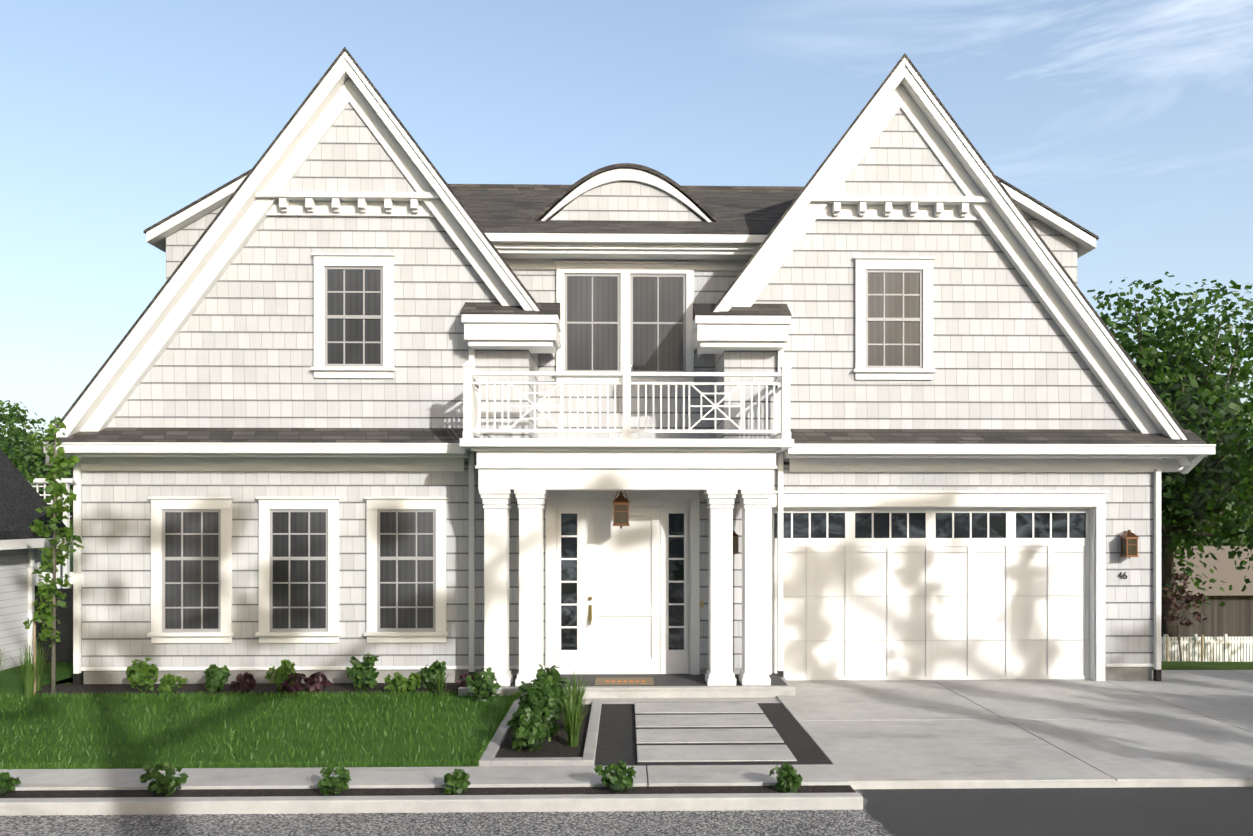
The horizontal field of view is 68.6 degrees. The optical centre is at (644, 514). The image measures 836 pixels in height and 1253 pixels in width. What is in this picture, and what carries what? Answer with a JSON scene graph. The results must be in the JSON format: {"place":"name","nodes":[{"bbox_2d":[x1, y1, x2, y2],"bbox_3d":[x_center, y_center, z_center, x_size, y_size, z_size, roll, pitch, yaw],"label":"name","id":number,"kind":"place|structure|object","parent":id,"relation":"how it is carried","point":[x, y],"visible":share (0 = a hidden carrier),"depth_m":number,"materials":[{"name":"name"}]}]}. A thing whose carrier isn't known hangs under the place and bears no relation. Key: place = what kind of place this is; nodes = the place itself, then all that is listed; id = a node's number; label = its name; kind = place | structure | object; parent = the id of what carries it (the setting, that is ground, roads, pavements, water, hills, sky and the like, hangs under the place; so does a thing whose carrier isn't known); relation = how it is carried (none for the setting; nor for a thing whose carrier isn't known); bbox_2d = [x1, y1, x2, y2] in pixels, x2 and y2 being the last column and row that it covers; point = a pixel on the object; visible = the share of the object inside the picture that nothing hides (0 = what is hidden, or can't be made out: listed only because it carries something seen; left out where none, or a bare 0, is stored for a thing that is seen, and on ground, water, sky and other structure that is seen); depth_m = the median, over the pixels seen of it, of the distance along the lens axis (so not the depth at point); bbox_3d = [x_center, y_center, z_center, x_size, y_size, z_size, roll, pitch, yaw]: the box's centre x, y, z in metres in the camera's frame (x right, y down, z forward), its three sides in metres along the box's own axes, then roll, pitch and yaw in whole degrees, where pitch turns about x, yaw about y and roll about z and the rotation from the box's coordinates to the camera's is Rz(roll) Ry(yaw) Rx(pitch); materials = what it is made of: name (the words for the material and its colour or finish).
{"place":"outdoors","nodes":[
{"label":"outdoors","id":0,"kind":"place"},
{"bbox_2d":[11,644,46,698],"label":"grass","id":1,"kind":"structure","parent":0,"point":[28,678],"depth_m":12.39,"materials":[{"name":"green plant"}]},
{"bbox_2d":[0,662,83,696],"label":"lawn grass","id":2,"kind":"structure","parent":0,"point":[9,680],"depth_m":14.05,"materials":[{"name":"green plant"}]},
{"bbox_2d":[0,650,8,672],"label":"grass","id":3,"kind":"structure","parent":2,"relation":"on","point":[2,662],"depth_m":12.70,"materials":[{"name":"green plant"}]},
{"bbox_2d":[0,690,519,769],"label":"lawn grass","id":4,"kind":"structure","parent":0,"point":[382,723],"depth_m":10.54,"materials":[{"name":"green plant"}]},
{"bbox_2d":[0,764,848,790],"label":"front sidewalk","id":5,"kind":"structure","parent":0,"point":[409,777],"depth_m":8.61,"materials":[{"name":"concrete"}]},
{"bbox_2d":[0,785,855,797],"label":"verge mulch","id":6,"kind":"object","parent":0,"point":[420,791],"visible":0.5,"depth_m":8.28,"materials":[{"name":"brown soil"}]},
{"bbox_2d":[0,772,20,795],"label":"verge shrub","id":7,"kind":"object","parent":6,"relation":"on","point":[7,781],"depth_m":8.14,"materials":[{"name":"green plant"}]},
{"bbox_2d":[140,763,188,795],"bbox_3d":[-4.264,2.357,8.166,0.400,0.324,0.358,0,0,-1],"label":"verge shrub","id":8,"kind":"object","parent":6,"relation":"on","point":[169,780],"depth_m":8.11,"materials":[{"name":"green plant"}]},
{"bbox_2d":[317,764,351,795],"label":"verge shrub","id":9,"kind":"object","parent":6,"relation":"on","point":[339,781],"depth_m":8.15,"materials":[{"name":"green plant"}]},
{"bbox_2d":[442,769,470,793],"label":"verge shrub","id":10,"kind":"object","parent":6,"relation":"on","point":[458,779],"depth_m":8.16,"materials":[{"name":"green plant"}]},
{"bbox_2d":[594,760,636,791],"bbox_3d":[-0.269,2.361,8.277,0.389,0.297,0.280,0,0,-1],"label":"verge shrub","id":11,"kind":"object","parent":6,"relation":"on","point":[615,776],"depth_m":8.21,"materials":[{"name":"green plant"}]},
{"bbox_2d":[769,762,802,792],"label":"verge shrub","id":12,"kind":"object","parent":6,"relation":"on","point":[789,774],"depth_m":8.23,"materials":[{"name":"green plant"}]},
{"bbox_2d":[433,670,450,696],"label":"lawn edge grass","id":13,"kind":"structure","parent":0,"point":[439,687],"depth_m":12.51,"materials":[{"name":"green plant"}]},
{"bbox_2d":[82,103,1152,667],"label":"house siding walls","id":14,"kind":"structure","parent":0,"point":[238,351],"depth_m":13.56,"materials":[{"name":"beige wood"}]},
{"bbox_2d":[40,47,1206,450],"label":"house roof","id":15,"kind":"structure","parent":14,"relation":"on","point":[530,207],"depth_m":13.52,"materials":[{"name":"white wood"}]},
{"bbox_2d":[733,531,738,553],"bbox_3d":[1.312,0.424,13.541,0.142,0.361,0.191,0,0,-1],"label":"wall lantern","id":16,"kind":"object","parent":14,"relation":"attached to","point":[735,544],"depth_m":13.46,"materials":[{"name":"brown metal"}]},
{"bbox_2d":[1120,530,1138,558],"bbox_3d":[7.191,0.449,13.646,0.193,0.435,0.237,0,0,-1],"label":"wall lantern","id":17,"kind":"object","parent":14,"relation":"attached to","point":[1128,534],"depth_m":13.55,"materials":[{"name":"brown metal"}]},
{"bbox_2d":[0,805,1252,835],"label":"strip","id":18,"kind":"object","parent":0,"point":[1123,821],"depth_m":7.63,"materials":[{"name":"grey concrete"}]},
{"bbox_2d":[0,0,1252,516],"label":"sky","id":19,"kind":"structure","parent":0,"point":[1131,121],"materials":[{"name":"blue"}]},
{"bbox_2d":[12,519,1252,786],"bbox_3d":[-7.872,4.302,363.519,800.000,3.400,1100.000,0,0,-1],"label":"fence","id":20,"kind":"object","parent":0,"point":[1196,665],"depth_m":16.96,"materials":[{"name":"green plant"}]},
{"bbox_2d":[0,548,36,669],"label":"neighbour house walls","id":21,"kind":"structure","parent":20,"relation":"on","point":[13,598],"depth_m":14.90,"materials":[{"name":"white wood"}]},
{"bbox_2d":[0,449,67,539],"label":"neighbouring roof","id":22,"kind":"structure","parent":21,"relation":"on","point":[21,499],"depth_m":15.21,"materials":[{"name":"grey"}]},
{"bbox_2d":[0,537,72,663],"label":"neighbour house trim","id":23,"kind":"structure","parent":21,"relation":"attached to","point":[30,545],"depth_m":15.24,"materials":[{"name":"white wood"}]},
{"bbox_2d":[0,400,45,477],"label":"tree foliage","id":24,"kind":"object","parent":20,"relation":"on","point":[11,418],"depth_m":43.02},
{"bbox_2d":[33,615,35,694],"bbox_3d":[-8.297,1.972,12.477,0.026,1.200,0.030,0,0,-1],"label":"young tree stake","id":25,"kind":"object","parent":20,"relation":"on","point":[34,641],"visible":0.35,"depth_m":12.47,"materials":[{"name":"beige wood"}]},
{"bbox_2d":[0,427,72,571],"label":"tree foliage","id":26,"kind":"object","parent":20,"relation":"on","point":[24,472],"depth_m":38.68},
{"bbox_2d":[28,478,72,587],"bbox_3d":[-13.955,0.872,21.997,1.400,3.400,1.580,0,0,-1],"label":"white pergola","id":27,"kind":"object","parent":20,"relation":"on","point":[65,569],"visible":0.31,"depth_m":21.28,"materials":[{"name":"white wood"}]},
{"bbox_2d":[23,416,83,696],"bbox_3d":[-8.028,0.620,12.494,0.775,3.904,0.643,0,0,-1],"label":"young tree","id":28,"kind":"object","parent":20,"relation":"on","point":[56,489],"depth_m":12.46,"materials":[{"name":"green plant"}]},
{"bbox_2d":[35,585,72,662],"bbox_3d":[-9.266,1.882,15.412,1.990,1.380,0.090,0,0,-1],"label":"fence","id":29,"kind":"object","parent":20,"relation":"on","point":[64,645],"visible":0.1,"depth_m":15.40,"materials":[{"name":"grey wood"}]},
{"bbox_2d":[42,572,72,583],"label":"white back yard wall","id":30,"kind":"structure","parent":20,"relation":"on","point":[51,576],"depth_m":34.13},
{"bbox_2d":[7,683,459,696],"bbox_3d":[-5.228,2.492,13.029,7.000,0.001,0.970,0,0,-1],"label":"garden bed","id":31,"kind":"object","parent":20,"relation":"on","point":[261,688],"visible":0.4,"depth_m":13.03,"materials":[{"name":"brown soil"}]},
{"bbox_2d":[20,640,51,691],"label":"grass","id":32,"kind":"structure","parent":31,"relation":"on","point":[40,673],"depth_m":12.91,"materials":[{"name":"green plant"}]},
{"bbox_2d":[126,657,158,690],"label":"foundation shrub","id":33,"kind":"object","parent":31,"relation":"on","point":[135,672],"depth_m":12.83,"materials":[{"name":"green plant"}]},
{"bbox_2d":[157,673,187,694],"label":"shrub","id":34,"kind":"object","parent":31,"relation":"on","point":[167,681],"depth_m":12.66,"materials":[{"name":"green plant"}]},
{"bbox_2d":[203,664,231,691],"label":"foundation shrub","id":35,"kind":"object","parent":31,"relation":"on","point":[217,674],"depth_m":12.87,"materials":[{"name":"green plant"}]},
{"bbox_2d":[229,672,256,693],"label":"shrub","id":36,"kind":"object","parent":31,"relation":"on","point":[240,684],"depth_m":12.64,"materials":[{"name":"purple plant"}]},
{"bbox_2d":[264,660,295,690],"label":"foundation shrub","id":37,"kind":"object","parent":31,"relation":"on","point":[284,669],"depth_m":12.86,"materials":[{"name":"green plant"}]},
{"bbox_2d":[280,672,307,694],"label":"shrub","id":38,"kind":"object","parent":31,"relation":"on","point":[289,687],"depth_m":12.62,"materials":[{"name":"purple plant"}]},
{"bbox_2d":[304,672,331,693],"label":"shrub","id":39,"kind":"object","parent":31,"relation":"on","point":[312,683],"depth_m":12.69,"materials":[{"name":"purple plant"}]},
{"bbox_2d":[345,653,378,691],"bbox_3d":[-3.996,2.235,12.976,0.525,0.538,0.488,0,0,-1],"label":"foundation shrub","id":40,"kind":"object","parent":31,"relation":"on","point":[362,670],"depth_m":12.88,"materials":[{"name":"green plant"}]},
{"bbox_2d":[384,672,404,694],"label":"shrub","id":41,"kind":"object","parent":31,"relation":"on","point":[392,682],"depth_m":12.67,"materials":[{"name":"green plant"}]},
{"bbox_2d":[398,672,421,692],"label":"shrub","id":42,"kind":"object","parent":31,"relation":"on","point":[413,679],"depth_m":12.71,"materials":[{"name":"green plant"}]},
{"bbox_2d":[420,660,446,689],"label":"foundation shrub","id":43,"kind":"object","parent":31,"relation":"on","point":[428,675],"depth_m":12.93,"materials":[{"name":"green plant"}]},
{"bbox_2d":[0,793,862,815],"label":"road kerb","id":44,"kind":"structure","parent":20,"relation":"on","point":[415,804],"depth_m":7.92,"materials":[{"name":"concrete"}]},
{"bbox_2d":[457,674,476,686],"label":"shrub","id":45,"kind":"object","parent":20,"relation":"on","point":[463,683],"visible":0.5,"depth_m":12.75,"materials":[{"name":"purple plant"}]},
{"bbox_2d":[479,699,601,766],"bbox_3d":[-1.103,2.527,10.548,1.140,0.190,2.970,0,0,-1],"label":"planter edging","id":46,"kind":"object","parent":20,"relation":"on","point":[496,742],"visible":0.56,"depth_m":9.40,"materials":[{"name":"concrete"}]},
{"bbox_2d":[494,704,591,757],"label":"planter mulch","id":47,"kind":"object","parent":46,"relation":"in","point":[556,746],"depth_m":9.74,"materials":[{"name":"brown soil"}]},
{"bbox_2d":[507,707,552,750],"bbox_3d":[-1.194,2.244,9.593,0.446,0.500,0.466,0,0,-28],"label":"planter shrub","id":48,"kind":"object","parent":47,"relation":"on","point":[523,722],"depth_m":9.49,"materials":[{"name":"green plant"}]},
{"bbox_2d":[518,674,562,704],"bbox_3d":[-1.238,2.217,10.937,0.534,0.586,0.612,0,0,-1],"label":"planter shrub","id":49,"kind":"object","parent":47,"relation":"on","point":[523,687],"visible":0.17,"depth_m":10.87,"materials":[{"name":"green plant"}]},
{"bbox_2d":[516,679,566,737],"bbox_3d":[-1.147,2.160,10.198,0.581,0.645,0.547,0,0,-1],"label":"planter shrub","id":50,"kind":"object","parent":47,"relation":"on","point":[534,699],"depth_m":10.11,"materials":[{"name":"green plant"}]},
{"bbox_2d":[530,664,570,702],"bbox_3d":[-1.177,2.187,11.638,0.580,0.588,0.548,0,0,-1],"label":"planter shrub","id":51,"kind":"object","parent":47,"relation":"on","point":[554,673],"depth_m":11.58,"materials":[{"name":"green plant"}]},
{"bbox_2d":[555,683,588,746],"bbox_3d":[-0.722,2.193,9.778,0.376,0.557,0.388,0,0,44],"label":"planter grass","id":52,"kind":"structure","parent":47,"relation":"on","point":[573,727],"depth_m":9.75,"materials":[{"name":"green plant"}]},
{"bbox_2d":[566,669,589,714],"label":"planter grass","id":53,"kind":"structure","parent":47,"relation":"on","point":[579,689],"depth_m":11.10,"materials":[{"name":"green plant"}]},
{"bbox_2d":[594,704,637,765],"bbox_3d":[-0.318,2.502,10.560,0.430,0.001,3.080,0,0,-1],"label":"gravel strip","id":54,"kind":"object","parent":20,"relation":"on","point":[616,742],"visible":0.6,"depth_m":10.32,"materials":[{"name":"grey gravel"}]},
{"bbox_2d":[84,667,1151,683],"bbox_3d":[-0.424,4.432,19.097,15.840,4.280,10.965,0,0,-1],"label":"house foundation","id":55,"kind":"object","parent":20,"relation":"on","point":[341,676],"visible":0.04,"depth_m":13.52,"materials":[{"name":"grey concrete"}]},
{"bbox_2d":[458,677,795,703],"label":"porch steps","id":56,"kind":"structure","parent":20,"relation":"on","point":[633,694],"depth_m":12.59,"materials":[{"name":"grey concrete"}]},
{"bbox_2d":[466,667,500,701],"bbox_3d":[-2.142,2.280,12.213,0.482,0.457,0.483,0,0,-1],"label":"porch shrub","id":57,"kind":"object","parent":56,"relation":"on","point":[486,682],"depth_m":12.12,"materials":[{"name":"green plant"}]},
{"bbox_2d":[466,673,787,686],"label":"porch floor","id":58,"kind":"structure","parent":56,"relation":"on","point":[680,680],"depth_m":13.25,"materials":[{"name":"grey concrete"}]},
{"bbox_2d":[594,677,653,684],"bbox_3d":[-0.292,2.376,13.051,0.830,0.012,0.500,0,0,-1],"label":"door mat","id":59,"kind":"object","parent":58,"relation":"on","point":[647,680],"depth_m":12.99,"materials":[{"name":"brown fabric"}]},
{"bbox_2d":[44,52,1215,686],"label":"house trim","id":60,"kind":"structure","parent":20,"relation":"on","point":[534,474],"depth_m":13.42,"materials":[{"name":"white wood"}]},
{"bbox_2d":[165,512,432,628],"bbox_3d":[-5.074,0.832,13.505,3.990,1.800,0.026,0,0,-1],"label":"window","id":61,"kind":"structure","parent":60,"relation":"attached to","point":[298,570],"depth_m":13.49,"materials":[{"name":"glass"}]},
{"bbox_2d":[162,266,922,631],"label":"sash window muntins","id":62,"kind":"object","parent":60,"relation":"attached to","point":[566,322],"depth_m":13.50,"materials":[{"name":"white wood"}]},
{"bbox_2d":[73,669,1161,684],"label":"downspout boots","id":63,"kind":"object","parent":60,"relation":"attached to","point":[1157,676],"visible":0.35,"depth_m":13.57,"materials":[{"name":"black metal"}]},
{"bbox_2d":[612,490,629,528],"bbox_3d":[-0.340,-0.138,13.150,0.258,0.700,0.258,0,0,-1],"label":"wall lantern","id":64,"kind":"object","parent":60,"relation":"hanging from","point":[620,499],"depth_m":13.05,"materials":[{"name":"brown metal"}]},
{"bbox_2d":[556,500,688,673],"bbox_3d":[-0.332,1.077,13.696,2.020,2.610,0.110,0,0,-1],"label":"front door","id":65,"kind":"structure","parent":60,"relation":"attached to","point":[623,581],"depth_m":13.66,"materials":[{"name":"paint"}]},
{"bbox_2d":[328,269,919,369],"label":"window","id":66,"kind":"structure","parent":60,"relation":"attached to","point":[579,336],"depth_m":15.07,"materials":[{"name":"grey glass"}]},
{"bbox_2d":[462,361,791,438],"bbox_3d":[-0.248,-1.563,13.067,4.500,1.070,1.070,0,0,-1],"label":"balcony railing","id":67,"kind":"object","parent":60,"relation":"attached to","point":[472,411],"visible":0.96,"depth_m":12.58,"materials":[{"name":"white wood"}]},
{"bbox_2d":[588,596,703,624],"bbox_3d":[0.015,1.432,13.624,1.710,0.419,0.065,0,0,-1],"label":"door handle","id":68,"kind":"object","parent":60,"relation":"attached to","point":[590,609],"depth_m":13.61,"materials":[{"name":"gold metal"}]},
{"bbox_2d":[772,508,1089,681],"bbox_3d":[4.306,1.232,13.857,4.880,2.680,0.068,0,0,-1],"label":"garage door","id":69,"kind":"structure","parent":60,"relation":"attached to","point":[849,586],"depth_m":13.84,"materials":[{"name":"white wood"}]},
{"bbox_2d":[561,513,1085,649],"bbox_3d":[2.712,1.002,13.791,7.920,2.040,0.069,0,0,-2],"label":"dark window glass","id":70,"kind":"object","parent":69,"relation":"attached to","point":[917,525],"visible":0.77,"depth_m":13.80,"materials":[{"name":"black glass"}]},
{"bbox_2d":[774,595,1089,640],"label":"garage door grooves","id":71,"kind":"object","parent":69,"relation":"attached to","point":[936,640],"visible":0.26,"depth_m":13.82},
{"bbox_2d":[1118,572,1126,578],"bbox_3d":[7.157,0.921,13.751,0.143,0.105,0.012,0,0,-1],"label":"house number","id":72,"kind":"object","parent":60,"relation":"attached to","point":[1120,575],"visible":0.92,"depth_m":13.75,"materials":[{"name":"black metal"}]},
{"bbox_2d":[635,702,796,772],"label":"walkway pavers","id":73,"kind":"object","parent":20,"relation":"on","point":[691,753],"visible":0.62,"depth_m":10.27,"materials":[{"name":"concrete"}]},
{"bbox_2d":[634,702,798,765],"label":"paver gaps","id":74,"kind":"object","parent":20,"relation":"on","point":[724,763],"depth_m":9.88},
{"bbox_2d":[1087,272,1252,660],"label":"tree foliage","id":75,"kind":"object","parent":20,"relation":"on","point":[1187,348],"depth_m":35.61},
{"bbox_2d":[1166,635,1203,661],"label":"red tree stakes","id":76,"kind":"object","parent":20,"relation":"on","point":[1202,648],"visible":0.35,"depth_m":25.93,"materials":[{"name":"beige wood"}]},
{"bbox_2d":[1161,572,1208,660],"bbox_3d":[15.210,3.630,26.005,1.392,3.966,1.070,0,0,-1],"label":"red tree","id":77,"kind":"object","parent":20,"relation":"on","point":[1168,602],"depth_m":25.97,"materials":[{"name":"plant"}]},
{"bbox_2d":[1153,397,1251,545],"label":"tree foliage","id":78,"kind":"object","parent":20,"relation":"on","point":[1242,536],"depth_m":55.89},
{"bbox_2d":[1153,634,1252,661],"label":"picket fence","id":79,"kind":"object","parent":20,"relation":"on","point":[1195,641],"visible":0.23,"depth_m":36.08,"materials":[{"name":"white wood"}]},
{"bbox_2d":[1153,395,1252,545],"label":"tree foliage","id":80,"kind":"object","parent":20,"relation":"on","point":[1240,542],"depth_m":58.04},
{"bbox_2d":[1238,452,1252,591],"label":"tree foliage","id":81,"kind":"object","parent":20,"relation":"on","point":[1245,517],"visible":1,"depth_m":31.11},
{"bbox_2d":[757,703,831,764],"bbox_3d":[1.671,2.502,10.603,0.350,0.001,3.080,0,0,-1],"label":"gravel strip","id":82,"kind":"object","parent":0,"point":[802,746],"visible":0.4,"depth_m":10.37,"materials":[{"name":"grey gravel"}]},
{"bbox_2d":[787,679,1093,681],"bbox_3d":[4.307,2.496,13.801,4.880,0.001,0.200,0,0,-1],"label":"garage threshold","id":83,"kind":"object","parent":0,"point":[943,680],"visible":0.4,"depth_m":13.76,"materials":[{"name":"grey concrete"}]},
{"bbox_2d":[776,670,1252,788],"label":"concrete driveway","id":84,"kind":"structure","parent":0,"point":[1183,728],"depth_m":10.54,"materials":[{"name":"grey concrete"}]},
{"bbox_2d":[854,787,1252,807],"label":"driveway apron","id":85,"kind":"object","parent":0,"point":[1057,797],"depth_m":8.32,"materials":[{"name":"grey concrete"}]},
{"bbox_2d":[1153,595,1252,637],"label":"barn walls","id":86,"kind":"structure","parent":0,"point":[1232,617],"depth_m":44.22,"materials":[{"name":"brown wood"}]},
{"bbox_2d":[1153,546,1252,595],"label":"barn roof","id":87,"kind":"structure","parent":86,"relation":"on","point":[1227,572],"depth_m":45.66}
]}

